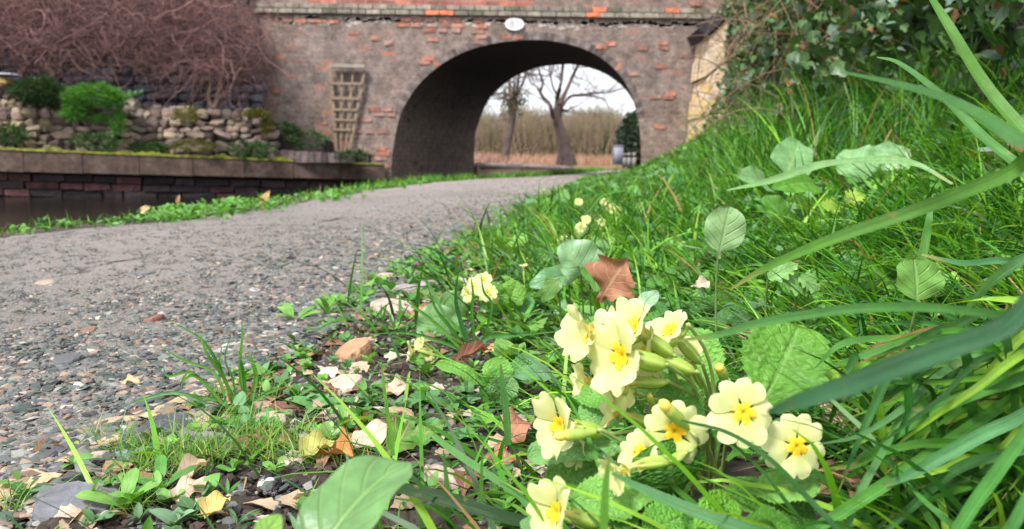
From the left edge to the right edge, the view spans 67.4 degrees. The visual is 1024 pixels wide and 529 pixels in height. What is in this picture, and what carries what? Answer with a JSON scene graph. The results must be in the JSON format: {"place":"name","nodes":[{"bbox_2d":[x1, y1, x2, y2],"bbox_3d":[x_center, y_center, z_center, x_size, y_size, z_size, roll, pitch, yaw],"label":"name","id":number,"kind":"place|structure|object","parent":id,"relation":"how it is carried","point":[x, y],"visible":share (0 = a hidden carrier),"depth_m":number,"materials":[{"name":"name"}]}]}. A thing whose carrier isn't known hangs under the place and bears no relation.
{"place":"outdoors","nodes":[
{"label":"outdoors","id":0,"kind":"place"},
{"bbox_2d":[193,168,387,189],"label":"bank","id":1,"kind":"structure","parent":0,"point":[341,180],"depth_m":11.66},
{"bbox_2d":[0,0,267,157],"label":"retaining wall","id":2,"kind":"structure","parent":1,"relation":"on","point":[145,98],"depth_m":11.44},
{"bbox_2d":[0,73,280,156],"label":"drystone wall","id":3,"kind":"structure","parent":1,"relation":"on","point":[48,127],"depth_m":10.77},
{"bbox_2d":[0,124,34,145],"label":"wall weeds","id":4,"kind":"object","parent":3,"relation":"attached to","point":[14,130],"depth_m":10.24,"materials":[{"name":"green plant"}]},
{"bbox_2d":[4,72,75,111],"bbox_3d":[-6.340,-2.331,10.401,0.985,0.538,0.667,1,8,0],"label":"heather cushion","id":5,"kind":"object","parent":3,"relation":"on","point":[47,93],"visible":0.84,"depth_m":10.24,"materials":[{"name":"green plant"}]},
{"bbox_2d":[56,81,132,136],"bbox_3d":[-5.644,-2.104,10.371,1.025,0.779,0.556,1,8,0],"label":"alpine cushion","id":6,"kind":"object","parent":3,"relation":"on","point":[81,91],"visible":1,"depth_m":10.29,"materials":[{"name":"green plant"}]},
{"bbox_2d":[0,0,320,124],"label":"bramble tangle","id":7,"kind":"object","parent":3,"relation":"on","point":[21,25],"visible":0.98,"depth_m":10.82,"materials":[{"name":"plant"}]},
{"bbox_2d":[171,104,203,124],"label":"moss clump","id":8,"kind":"object","parent":3,"relation":"attached to","point":[178,111],"visible":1,"depth_m":10.47,"materials":[{"name":"green plant"}]},
{"bbox_2d":[0,176,581,528],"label":"gravel","id":9,"kind":"structure","parent":0,"point":[26,457],"depth_m":1.06,"materials":[{"name":"gravel"}]},
{"bbox_2d":[276,302,321,319],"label":"seedling","id":10,"kind":"object","parent":9,"relation":"on","point":[286,308],"visible":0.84,"depth_m":1.17,"materials":[{"name":"green plant"}]},
{"bbox_2d":[0,170,623,475],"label":"towpath","id":11,"kind":"structure","parent":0,"point":[119,257],"depth_m":1.76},
{"bbox_2d":[51,352,84,365],"bbox_3d":[-0.515,0.114,0.887,0.031,0.019,0.044,1,8,0],"label":"flat stone","id":12,"kind":"object","parent":11,"relation":"on","point":[67,358],"visible":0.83,"depth_m":0.88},
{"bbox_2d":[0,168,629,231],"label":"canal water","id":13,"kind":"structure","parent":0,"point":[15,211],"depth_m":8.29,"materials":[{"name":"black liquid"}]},
{"bbox_2d":[396,483,527,526],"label":"long grass","id":14,"kind":"structure","parent":0,"point":[475,508],"depth_m":0.39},
{"bbox_2d":[431,433,529,507],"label":"long grass","id":15,"kind":"structure","parent":0,"point":[476,466],"depth_m":0.42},
{"bbox_2d":[0,129,1016,528],"bbox_3d":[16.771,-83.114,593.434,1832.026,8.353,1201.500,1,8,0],"label":"ground","id":16,"kind":"structure","parent":0,"point":[736,467],"depth_m":0.60,"materials":[{"name":"soil"}]},
{"bbox_2d":[0,468,62,505],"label":"dead leaf","id":17,"kind":"object","parent":16,"relation":"on","point":[47,477],"visible":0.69,"depth_m":0.56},
{"bbox_2d":[32,481,119,521],"bbox_3d":[-0.290,0.161,0.510,0.056,0.022,0.037,1,8,0],"label":"flat stone","id":18,"kind":"object","parent":16,"relation":"on","point":[59,495],"visible":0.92,"depth_m":0.51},
{"bbox_2d":[75,468,158,507],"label":"seedling","id":19,"kind":"object","parent":16,"relation":"on","point":[98,495],"visible":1,"depth_m":0.51,"materials":[{"name":"green plant"}]},
{"bbox_2d":[141,412,193,433],"bbox_3d":[-0.299,0.145,0.663,0.045,0.023,0.049,1,8,0],"label":"flat stone","id":20,"kind":"object","parent":16,"relation":"on","point":[158,419],"visible":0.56,"depth_m":0.67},
{"bbox_2d":[137,455,202,492],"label":"seedling","id":21,"kind":"object","parent":16,"relation":"on","point":[160,465],"visible":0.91,"depth_m":0.54,"materials":[{"name":"green plant"}]},
{"bbox_2d":[148,507,194,524],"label":"seedling","id":22,"kind":"object","parent":16,"relation":"on","point":[167,516],"visible":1,"depth_m":0.49,"materials":[{"name":"green plant"}]},
{"bbox_2d":[139,377,238,419],"bbox_3d":[-0.315,0.136,0.761,0.025,0.018,0.126,4,8,24],"label":"twig","id":23,"kind":"object","parent":16,"relation":"on","point":[159,407],"visible":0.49,"depth_m":0.74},
{"bbox_2d":[170,475,208,501],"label":"dead leaf","id":24,"kind":"object","parent":16,"relation":"on","point":[184,481],"visible":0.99,"depth_m":0.53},
{"bbox_2d":[0,147,384,196],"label":"canal edge wall","id":25,"kind":"structure","parent":16,"relation":"on","point":[49,172],"depth_m":10.57,"materials":[{"name":"concrete"}]},
{"bbox_2d":[62,131,123,151],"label":"wall weeds","id":26,"kind":"object","parent":25,"relation":"on","point":[87,136],"depth_m":10.29,"materials":[{"name":"green plant"}]},
{"bbox_2d":[122,140,175,153],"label":"wall weeds","id":27,"kind":"object","parent":25,"relation":"on","point":[154,146],"depth_m":10.55,"materials":[{"name":"green plant"}]},
{"bbox_2d":[170,138,218,152],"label":"moss clump","id":28,"kind":"object","parent":25,"relation":"on","point":[189,142],"visible":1,"depth_m":10.64,"materials":[{"name":"green plant"}]},
{"bbox_2d":[223,138,275,159],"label":"wall weeds","id":29,"kind":"object","parent":25,"relation":"on","point":[242,155],"depth_m":10.84,"materials":[{"name":"green plant"}]},
{"bbox_2d":[267,128,370,162],"bbox_3d":[-2.878,-1.774,11.482,1.589,0.513,0.739,1,8,0],"label":"stepped planter","id":30,"kind":"object","parent":25,"relation":"on","point":[306,154],"visible":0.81,"depth_m":11.16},
{"bbox_2d":[283,127,331,149],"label":"wall weeds","id":31,"kind":"object","parent":30,"relation":"on","point":[301,134],"depth_m":11.25,"materials":[{"name":"green plant"}]},
{"bbox_2d":[177,453,208,477],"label":"dead leaf","id":32,"kind":"object","parent":16,"relation":"on","point":[188,459],"visible":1,"depth_m":0.55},
{"bbox_2d":[123,319,286,409],"bbox_3d":[-0.288,0.094,0.726,0.149,0.089,0.084,1,8,0],"label":"grass tuft","id":33,"kind":"object","parent":16,"relation":"on","point":[216,364],"visible":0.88,"depth_m":0.73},
{"bbox_2d":[199,490,230,518],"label":"dead leaf","id":34,"kind":"object","parent":16,"relation":"on","point":[213,501],"visible":0.94,"depth_m":0.50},
{"bbox_2d":[254,514,282,528],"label":"leaf tip","id":35,"kind":"object","parent":16,"relation":"on","point":[274,521],"visible":1,"depth_m":0.26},
{"bbox_2d":[0,166,604,236],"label":"verge grass","id":36,"kind":"structure","parent":16,"relation":"on","point":[528,173],"depth_m":8.71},
{"bbox_2d":[284,393,343,412],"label":"seedling","id":37,"kind":"object","parent":16,"relation":"on","point":[303,400],"visible":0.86,"depth_m":0.73,"materials":[{"name":"green plant"}]},
{"bbox_2d":[0,243,633,527],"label":"fine grass","id":38,"kind":"structure","parent":16,"relation":"on","point":[200,449],"depth_m":0.61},
{"bbox_2d":[298,429,335,456],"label":"dead leaf","id":39,"kind":"object","parent":16,"relation":"on","point":[308,441],"visible":0.92,"depth_m":0.61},
{"bbox_2d":[317,426,352,457],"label":"dead leaf","id":40,"kind":"object","parent":16,"relation":"on","point":[337,449],"visible":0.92,"depth_m":0.60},
{"bbox_2d":[323,374,362,396],"bbox_3d":[-0.174,0.126,0.791,0.040,0.019,0.046,1,8,0],"label":"flat stone","id":41,"kind":"object","parent":16,"relation":"on","point":[344,383],"visible":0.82,"depth_m":0.79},
{"bbox_2d":[0,238,698,528],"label":"soil crumbs","id":42,"kind":"object","parent":16,"relation":"on","point":[158,523],"visible":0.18,"depth_m":0.60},
{"bbox_2d":[335,337,371,361],"bbox_3d":[-0.188,0.105,0.907,0.046,0.033,0.045,-6,10,-40],"label":"flat stone","id":43,"kind":"object","parent":16,"relation":"on","point":[354,348],"visible":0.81,"depth_m":0.90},
{"bbox_2d":[296,455,412,528],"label":"foreground leaf","id":44,"kind":"object","parent":16,"relation":"on","point":[357,492],"visible":1,"depth_m":0.29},
{"bbox_2d":[351,419,386,450],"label":"dead leaf","id":45,"kind":"object","parent":16,"relation":"on","point":[376,428],"visible":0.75,"depth_m":0.64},
{"bbox_2d":[381,361,394,455],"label":"long grass","id":46,"kind":"structure","parent":16,"relation":"on","point":[390,435],"depth_m":0.52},
{"bbox_2d":[370,298,414,315],"bbox_3d":[-0.184,0.070,1.187,0.072,0.027,0.074,1,8,0],"label":"flat stone","id":47,"kind":"object","parent":16,"relation":"on","point":[382,301],"visible":0.48,"depth_m":1.18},
{"bbox_2d":[382,373,411,401],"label":"dead leaf","id":48,"kind":"object","parent":16,"relation":"on","point":[395,386],"visible":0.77,"depth_m":0.77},
{"bbox_2d":[386,417,418,456],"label":"fallen leaf","id":49,"kind":"object","parent":16,"relation":"on","point":[408,428],"visible":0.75,"depth_m":0.64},
{"bbox_2d":[407,337,438,364],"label":"primrose plant","id":50,"kind":"object","parent":16,"relation":"on","point":[421,357],"visible":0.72,"depth_m":0.87,"materials":[{"name":"yellow plant"}]},
{"bbox_2d":[416,303,464,337],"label":"broad leaf","id":51,"kind":"object","parent":16,"relation":"on","point":[423,322],"visible":0.45,"depth_m":1.01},
{"bbox_2d":[424,464,458,489],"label":"dead leaf","id":52,"kind":"object","parent":16,"relation":"on","point":[452,479],"visible":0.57,"depth_m":0.55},
{"bbox_2d":[440,290,470,316],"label":"broad leaf","id":53,"kind":"object","parent":16,"relation":"on","point":[448,303],"visible":0.43,"depth_m":1.11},
{"bbox_2d":[368,264,551,355],"bbox_3d":[-0.066,0.075,0.942,0.240,0.155,0.094,1,8,0],"label":"grass tuft","id":54,"kind":"object","parent":16,"relation":"on","point":[446,320],"visible":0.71,"depth_m":0.93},
{"bbox_2d":[457,340,491,359],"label":"dead leaf","id":55,"kind":"object","parent":16,"relation":"on","point":[467,349],"visible":0.91,"depth_m":0.90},
{"bbox_2d":[249,0,723,181],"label":"canal bridge","id":56,"kind":"structure","parent":16,"relation":"on","point":[439,74],"depth_m":11.71,"materials":[{"name":"brick"}]},
{"bbox_2d":[329,64,365,150],"bbox_3d":[-2.500,-2.378,11.692,0.557,1.304,0.090,1,8,0],"label":"fan trellis","id":57,"kind":"object","parent":56,"relation":"attached to","point":[348,109],"visible":0.9,"depth_m":11.69,"materials":[{"name":"brown wood"}]},
{"bbox_2d":[0,222,983,528],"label":"leaf litter","id":58,"kind":"object","parent":16,"relation":"on","point":[266,502],"visible":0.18,"depth_m":0.64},
{"bbox_2d":[435,353,550,405],"bbox_3d":[-0.018,0.117,0.747,0.114,0.056,0.039,1,8,0],"label":"seedling","id":59,"kind":"object","parent":16,"relation":"on","point":[491,367],"visible":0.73,"depth_m":0.74,"materials":[{"name":"green plant"}]},
{"bbox_2d":[461,272,537,323],"bbox_3d":[-0.018,0.052,1.063,0.103,0.078,0.053,2,8,11],"label":"primrose plant","id":60,"kind":"object","parent":16,"relation":"on","point":[512,290],"visible":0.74,"depth_m":1.06,"materials":[{"name":"green plant"}]},
{"bbox_2d":[0,78,1023,528],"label":"ground weeds","id":61,"kind":"object","parent":16,"relation":"on","point":[180,212],"visible":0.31,"depth_m":1.05,"materials":[{"name":"green plant"}]},
{"bbox_2d":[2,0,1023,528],"bbox_3d":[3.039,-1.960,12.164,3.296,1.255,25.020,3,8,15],"label":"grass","id":62,"kind":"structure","parent":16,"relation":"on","point":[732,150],"depth_m":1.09,"materials":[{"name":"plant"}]},
{"bbox_2d":[500,364,510,445],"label":"long grass","id":63,"kind":"structure","parent":62,"relation":"on","point":[506,415],"depth_m":0.46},
{"bbox_2d":[585,254,634,303],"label":"dead leaf","id":64,"kind":"object","parent":62,"relation":"on","point":[612,278],"visible":0.99,"depth_m":0.79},
{"bbox_2d":[814,335,900,368],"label":"long grass","id":65,"kind":"structure","parent":62,"relation":"on","point":[850,341],"depth_m":0.43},
{"bbox_2d":[501,406,535,449],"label":"dead leaf","id":66,"kind":"object","parent":16,"relation":"on","point":[519,428],"visible":0.64,"depth_m":0.63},
{"bbox_2d":[529,264,570,303],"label":"broad leaf","id":67,"kind":"object","parent":16,"relation":"on","point":[537,281],"visible":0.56,"depth_m":0.95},
{"bbox_2d":[540,276,562,322],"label":"broad leaf","id":68,"kind":"object","parent":16,"relation":"on","point":[551,287],"visible":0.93,"depth_m":0.91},
{"bbox_2d":[520,64,629,166],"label":"bare oak tree","id":69,"kind":"object","parent":16,"relation":"on","point":[566,156],"visible":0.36,"depth_m":44.10,"materials":[{"name":"brown plant"}]},
{"bbox_2d":[521,182,633,235],"bbox_3d":[0.192,-0.163,2.299,0.336,0.180,0.127,1,8,0],"label":"grass tuft","id":70,"kind":"object","parent":16,"relation":"on","point":[592,204],"visible":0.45,"depth_m":2.26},
{"bbox_2d":[557,239,604,316],"bbox_3d":[0.080,0.035,0.957,0.063,0.134,0.033,-4,9,-34],"label":"broad leaf","id":71,"kind":"object","parent":16,"relation":"on","point":[574,255],"visible":0.88,"depth_m":0.95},
{"bbox_2d":[600,449,610,528],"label":"long grass","id":72,"kind":"structure","parent":16,"relation":"on","point":[604,509],"depth_m":0.28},
{"bbox_2d":[614,110,640,168],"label":"evergreen bush","id":73,"kind":"object","parent":16,"relation":"on","point":[628,132],"visible":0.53,"depth_m":38.94,"materials":[{"name":"green plant"}]},
{"bbox_2d":[638,290,658,321],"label":"broad leaf","id":74,"kind":"object","parent":16,"relation":"on","point":[651,298],"visible":0.65,"depth_m":0.78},
{"bbox_2d":[520,296,840,528],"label":"primrose plant","id":75,"kind":"object","parent":16,"relation":"on","point":[641,360],"visible":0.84,"depth_m":0.40,"materials":[{"name":"yellow plant"}]},
{"bbox_2d":[611,472,770,528],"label":"long grass","id":76,"kind":"structure","parent":16,"relation":"on","point":[724,521],"depth_m":0.33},
{"bbox_2d":[685,5,733,142],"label":"wing wall pier","id":77,"kind":"structure","parent":16,"relation":"on","point":[712,55],"depth_m":10.92,"materials":[{"name":"stone"}]},
{"bbox_2d":[721,0,746,101],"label":"hanging ivy","id":78,"kind":"object","parent":77,"relation":"hanging from","point":[729,29],"visible":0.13,"depth_m":10.34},
{"bbox_2d":[704,206,745,331],"bbox_3d":[0.198,0.025,0.736,0.039,0.162,0.029,1,8,0],"label":"broad leaf","id":79,"kind":"object","parent":16,"relation":"on","point":[724,228],"visible":0.97,"depth_m":0.72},
{"bbox_2d":[737,165,775,223],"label":"broad leaf","id":80,"kind":"object","parent":16,"relation":"on","point":[749,174],"visible":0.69,"depth_m":1.43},
{"bbox_2d":[681,419,839,528],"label":"long grass","id":81,"kind":"structure","parent":16,"relation":"on","point":[814,504],"depth_m":0.34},
{"bbox_2d":[761,195,791,241],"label":"broad leaf","id":82,"kind":"object","parent":16,"relation":"on","point":[774,199],"visible":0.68,"depth_m":1.30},
{"bbox_2d":[764,261,797,315],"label":"broad leaf","id":83,"kind":"object","parent":16,"relation":"on","point":[781,271],"visible":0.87,"depth_m":0.76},
{"bbox_2d":[770,136,812,174],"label":"broad leaf","id":84,"kind":"object","parent":16,"relation":"on","point":[782,155],"visible":0.69,"depth_m":2.01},
{"bbox_2d":[780,272,809,325],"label":"broad leaf","id":85,"kind":"object","parent":16,"relation":"on","point":[794,282],"visible":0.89,"depth_m":0.76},
{"bbox_2d":[772,174,822,207],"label":"broad leaf","id":86,"kind":"object","parent":16,"relation":"on","point":[804,181],"visible":0.81,"depth_m":1.43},
{"bbox_2d":[794,269,819,323],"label":"broad leaf","id":87,"kind":"object","parent":16,"relation":"on","point":[802,278],"visible":0.88,"depth_m":0.76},
{"bbox_2d":[668,302,1004,341],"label":"long grass","id":88,"kind":"structure","parent":16,"relation":"on","point":[859,308],"depth_m":0.31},
{"bbox_2d":[727,156,952,190],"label":"long grass","id":89,"kind":"structure","parent":16,"relation":"on","point":[800,170],"depth_m":1.06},
{"bbox_2d":[659,0,1023,200],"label":"ivy hedge","id":90,"kind":"object","parent":16,"relation":"on","point":[791,29],"visible":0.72,"depth_m":3.26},
{"bbox_2d":[826,459,871,497],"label":"dead leaf","id":91,"kind":"object","parent":16,"relation":"on","point":[847,481],"visible":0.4,"depth_m":0.45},
{"bbox_2d":[840,189,864,251],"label":"broad leaf","id":92,"kind":"object","parent":16,"relation":"on","point":[858,196],"visible":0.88,"depth_m":1.10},
{"bbox_2d":[836,145,888,183],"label":"broad leaf","id":93,"kind":"object","parent":16,"relation":"on","point":[868,150],"visible":0.66,"depth_m":1.70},
{"bbox_2d":[830,338,910,368],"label":"long grass","id":94,"kind":"structure","parent":16,"relation":"on","point":[872,352],"depth_m":0.47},
{"bbox_2d":[730,150,1023,289],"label":"long grass","id":95,"kind":"structure","parent":16,"relation":"on","point":[1013,169],"depth_m":0.33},
{"bbox_2d":[819,358,961,444],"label":"long grass","id":96,"kind":"structure","parent":16,"relation":"on","point":[920,391],"depth_m":0.38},
{"bbox_2d":[874,141,910,177],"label":"broad leaf","id":97,"kind":"object","parent":16,"relation":"on","point":[889,147],"visible":0.36,"depth_m":1.78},
{"bbox_2d":[767,293,1023,414],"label":"long grass","id":98,"kind":"structure","parent":16,"relation":"on","point":[1009,322],"depth_m":0.21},
{"bbox_2d":[843,322,947,528],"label":"long grass","id":99,"kind":"structure","parent":16,"relation":"on","point":[869,474],"depth_m":0.37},
{"bbox_2d":[806,394,1021,528],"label":"long grass","id":100,"kind":"structure","parent":16,"relation":"on","point":[867,495],"depth_m":0.37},
{"bbox_2d":[815,294,1023,528],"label":"sweeping grass","id":101,"kind":"structure","parent":16,"relation":"on","point":[975,375],"depth_m":0.38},
{"bbox_2d":[896,258,944,332],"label":"broad leaf","id":102,"kind":"object","parent":16,"relation":"on","point":[918,279],"visible":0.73,"depth_m":0.56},
{"bbox_2d":[918,194,933,258],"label":"long grass","id":103,"kind":"structure","parent":16,"relation":"on","point":[925,240],"depth_m":0.60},
{"bbox_2d":[830,372,1023,469],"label":"long grass","id":104,"kind":"structure","parent":16,"relation":"on","point":[1014,381],"depth_m":0.37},
{"bbox_2d":[877,57,1023,178],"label":"long grass","id":105,"kind":"structure","parent":16,"relation":"on","point":[983,136],"depth_m":0.50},
{"bbox_2d":[882,407,1023,487],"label":"long grass","id":106,"kind":"structure","parent":16,"relation":"on","point":[973,439],"depth_m":0.35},
{"bbox_2d":[884,448,1023,528],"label":"long grass","id":107,"kind":"structure","parent":16,"relation":"on","point":[963,465],"depth_m":0.37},
{"bbox_2d":[922,254,1014,265],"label":"long grass","id":108,"kind":"structure","parent":16,"relation":"on","point":[996,260],"depth_m":0.52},
{"bbox_2d":[929,0,1023,132],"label":"long grass","id":109,"kind":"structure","parent":16,"relation":"on","point":[1007,111],"depth_m":0.49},
{"bbox_2d":[950,421,1023,528],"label":"long grass","id":110,"kind":"structure","parent":16,"relation":"on","point":[988,484],"depth_m":0.30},
{"bbox_2d":[959,253,1023,317],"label":"long grass","id":111,"kind":"structure","parent":16,"relation":"on","point":[1002,272],"depth_m":0.46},
{"bbox_2d":[1002,492,1023,528],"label":"long grass","id":112,"kind":"structure","parent":16,"relation":"on","point":[1015,520],"depth_m":0.28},
{"bbox_2d":[474,165,570,177],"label":"bank","id":113,"kind":"structure","parent":0,"point":[478,171],"depth_m":18.71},
{"bbox_2d":[474,146,565,166],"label":"dead undergrowth","id":114,"kind":"object","parent":113,"relation":"on","point":[479,158],"visible":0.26,"depth_m":22.77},
{"bbox_2d":[474,163,573,168],"bbox_3d":[1.087,-3.425,27.021,0.455,0.322,21.866,2,8,10],"label":"canal coping","id":115,"kind":"object","parent":113,"relation":"on","point":[496,165],"visible":0.69,"depth_m":20.93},
{"bbox_2d":[483,65,569,157],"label":"pollard tree","id":116,"kind":"object","parent":113,"relation":"on","point":[514,102],"visible":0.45,"depth_m":41.10,"materials":[{"name":"brown plant"}]},
{"bbox_2d":[483,64,635,120],"label":"sky","id":117,"kind":"structure","parent":0,"point":[533,99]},
{"bbox_2d":[571,166,627,168],"bbox_3d":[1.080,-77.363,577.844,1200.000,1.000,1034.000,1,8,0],"label":"field","id":118,"kind":"structure","parent":0,"point":[608,167],"depth_m":65.47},
{"bbox_2d":[477,150,621,165],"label":"reeds","id":119,"kind":"object","parent":118,"relation":"on","point":[600,160],"visible":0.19,"depth_m":67.31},
{"bbox_2d":[474,98,640,161],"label":"copse","id":120,"kind":"object","parent":118,"relation":"on","point":[537,135],"visible":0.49,"depth_m":76.27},
{"bbox_2d":[906,481,953,526],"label":"long grass","id":121,"kind":"structure","parent":0,"point":[945,519],"depth_m":0.35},
{"bbox_2d":[840,71,1023,147],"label":"long grass","id":122,"kind":"structure","parent":0,"point":[1003,132],"depth_m":0.28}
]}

